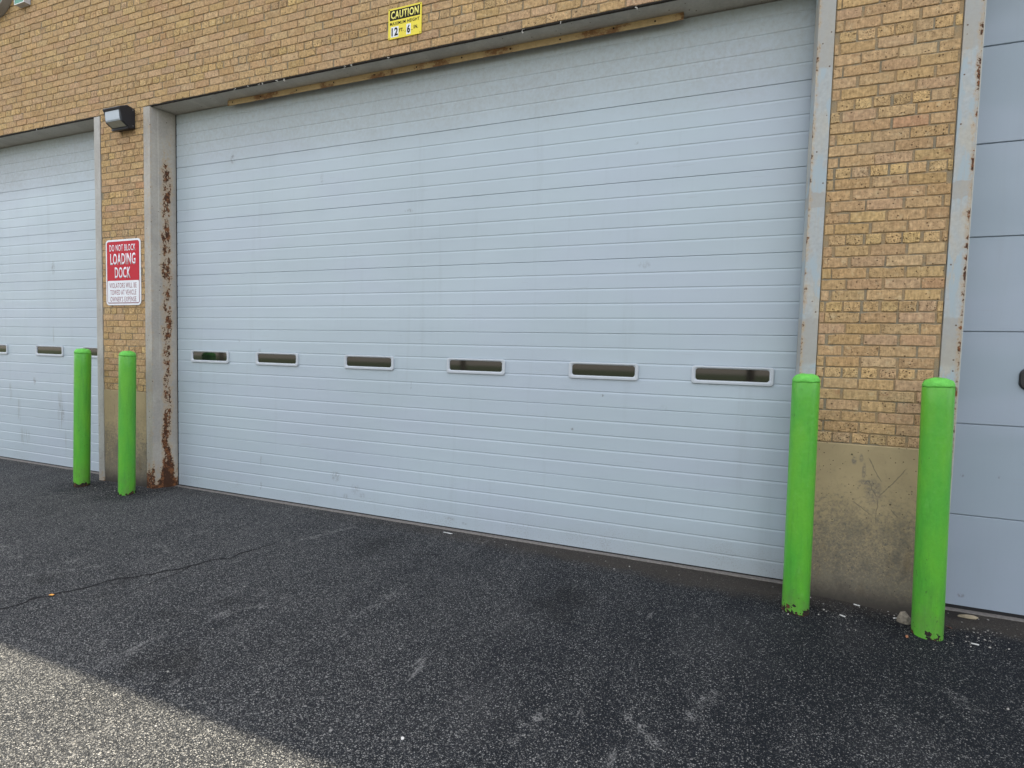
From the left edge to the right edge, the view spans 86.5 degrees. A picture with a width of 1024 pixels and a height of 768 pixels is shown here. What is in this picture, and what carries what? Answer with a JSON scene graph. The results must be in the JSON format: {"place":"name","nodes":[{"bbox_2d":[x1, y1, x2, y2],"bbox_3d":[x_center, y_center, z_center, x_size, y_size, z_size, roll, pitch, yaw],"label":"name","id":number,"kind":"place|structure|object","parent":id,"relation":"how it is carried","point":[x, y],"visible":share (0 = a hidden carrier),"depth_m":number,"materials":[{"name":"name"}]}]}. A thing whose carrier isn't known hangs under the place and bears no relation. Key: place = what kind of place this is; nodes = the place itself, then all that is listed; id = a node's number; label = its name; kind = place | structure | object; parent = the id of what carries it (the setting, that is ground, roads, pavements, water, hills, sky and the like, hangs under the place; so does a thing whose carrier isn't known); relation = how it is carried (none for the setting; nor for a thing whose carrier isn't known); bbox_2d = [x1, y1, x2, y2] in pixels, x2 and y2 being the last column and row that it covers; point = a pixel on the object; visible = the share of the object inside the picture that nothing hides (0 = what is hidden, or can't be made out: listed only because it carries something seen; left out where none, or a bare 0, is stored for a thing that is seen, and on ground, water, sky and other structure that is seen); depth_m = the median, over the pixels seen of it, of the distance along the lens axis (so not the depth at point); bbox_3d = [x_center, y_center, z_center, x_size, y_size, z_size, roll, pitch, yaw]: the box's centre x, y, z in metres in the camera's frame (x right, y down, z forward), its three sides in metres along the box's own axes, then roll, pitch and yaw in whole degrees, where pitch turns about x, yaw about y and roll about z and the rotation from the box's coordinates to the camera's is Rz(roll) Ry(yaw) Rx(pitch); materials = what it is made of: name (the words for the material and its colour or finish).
{"place":"outdoors","nodes":[
{"label":"outdoors","id":0,"kind":"place"},
{"bbox_2d":[0,459,1023,767],"bbox_3d":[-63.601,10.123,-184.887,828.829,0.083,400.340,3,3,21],"label":"asphalt yard","id":1,"kind":"structure","parent":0,"point":[302,637],"depth_m":3.00,"materials":[{"name":"black asphalt"}]},
{"bbox_2d":[73,348,91,487],"bbox_3d":[-4.930,0.426,6.244,0.159,1.670,0.159,5,4,21],"label":"bollard","id":2,"kind":"object","parent":1,"relation":"on","point":[82,425],"visible":0.94,"depth_m":6.19,"materials":[{"name":"green paint"}]},
{"bbox_2d":[118,351,135,495],"bbox_3d":[-4.218,0.466,5.966,0.161,1.661,0.160,4,4,21],"label":"bollard","id":3,"kind":"object","parent":1,"relation":"on","point":[126,422],"visible":0.94,"depth_m":5.91,"materials":[{"name":"green paint"}]},
{"bbox_2d":[0,544,270,608],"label":"pavement crack","id":4,"kind":"object","parent":1,"relation":"on","point":[125,578],"visible":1,"depth_m":3.85,"materials":[{"name":"black asphalt"}]},
{"bbox_2d":[119,564,193,597],"bbox_3d":[-2.499,1.385,3.836,0.039,0.003,0.624,3,3,18],"label":"pavement crack","id":5,"kind":"object","parent":1,"relation":"on","point":[157,580],"visible":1,"depth_m":3.86,"materials":[{"name":"black asphalt"}]},
{"bbox_2d":[0,0,1023,621],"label":"brick building","id":6,"kind":"structure","parent":1,"relation":"on","point":[612,294],"depth_m":4.65,"materials":[{"name":"brick"}]},
{"bbox_2d":[0,0,11,17],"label":"round sign","id":7,"kind":"object","parent":6,"relation":"attached to","point":[5,5],"visible":1,"depth_m":6.79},
{"bbox_2d":[14,0,30,7],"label":"letter sign","id":8,"kind":"object","parent":6,"relation":"attached to","point":[21,3],"visible":1,"depth_m":6.65,"materials":[{"name":"white"}]},
{"bbox_2d":[0,131,98,471],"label":"overhead door","id":9,"kind":"structure","parent":6,"relation":"in","point":[48,299],"depth_m":7.20,"materials":[{"name":"grey paint"}]},
{"bbox_2d":[103,105,134,131],"bbox_3d":[-4.362,-2.953,6.043,0.282,0.256,0.180,3,3,21],"label":"wall lamp","id":10,"kind":"object","parent":6,"relation":"attached to","point":[120,118],"visible":1,"depth_m":6.00,"materials":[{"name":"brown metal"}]},
{"bbox_2d":[106,238,141,304],"bbox_3d":[-4.459,-1.281,6.244,0.590,0.749,0.009,3,3,21],"label":"warning sign","id":11,"kind":"object","parent":6,"relation":"attached to","point":[123,271],"visible":1,"depth_m":6.24,"materials":[{"name":"red metal"}]},
{"bbox_2d":[388,2,421,39],"bbox_3d":[-0.941,-3.182,4.777,0.338,0.261,0.010,3,3,21],"label":"height sign","id":12,"kind":"object","parent":6,"relation":"attached to","point":[405,21],"visible":1,"depth_m":4.77,"materials":[{"name":"yellow metal"}]},
{"bbox_2d":[228,12,683,105],"bbox_3d":[-0.860,-2.890,4.983,4.655,0.056,0.054,3,3,21],"label":"angle iron","id":13,"kind":"object","parent":6,"relation":"attached to","point":[560,39],"visible":1,"depth_m":4.75,"materials":[{"name":"metal"}]},
{"bbox_2d":[175,0,815,580],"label":"overhead door","id":14,"kind":"structure","parent":6,"relation":"in","point":[550,294],"depth_m":4.76,"materials":[{"name":"grey paint"}]},
{"bbox_2d":[945,0,1023,618],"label":"overhead door","id":15,"kind":"structure","parent":6,"relation":"in","point":[985,557],"depth_m":3.57,"materials":[{"name":"blue paint"}]},
{"bbox_2d":[782,373,819,616],"bbox_3d":[1.903,0.762,3.591,0.164,1.664,0.164,2,3,21],"label":"bollard","id":16,"kind":"object","parent":1,"relation":"on","point":[803,439],"visible":0.98,"depth_m":3.53,"materials":[{"name":"green paint"}]},
{"bbox_2d":[896,611,910,624],"bbox_3d":[2.514,1.508,3.492,0.058,0.094,0.075,-1,4,-44],"label":"concrete chunk","id":17,"kind":"object","parent":1,"relation":"on","point":[903,617],"visible":0.93,"depth_m":3.48,"materials":[{"name":"grey concrete"}]},
{"bbox_2d":[911,377,955,640],"bbox_3d":[2.562,0.791,3.318,0.161,1.665,0.162,2,3,21],"label":"bollard","id":18,"kind":"object","parent":1,"relation":"on","point":[933,501],"visible":0.92,"depth_m":3.26,"materials":[{"name":"green paint"}]},
{"bbox_2d":[958,614,977,619],"bbox_3d":[2.998,1.531,3.577,0.113,0.032,0.027,3,3,21],"label":"stone block","id":19,"kind":"object","parent":1,"relation":"on","point":[968,616],"depth_m":3.57,"materials":[{"name":"beige stone"}]},
{"bbox_2d":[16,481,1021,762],"bbox_3d":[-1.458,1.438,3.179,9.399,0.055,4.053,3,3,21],"label":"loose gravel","id":20,"kind":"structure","parent":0,"point":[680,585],"depth_m":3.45,"materials":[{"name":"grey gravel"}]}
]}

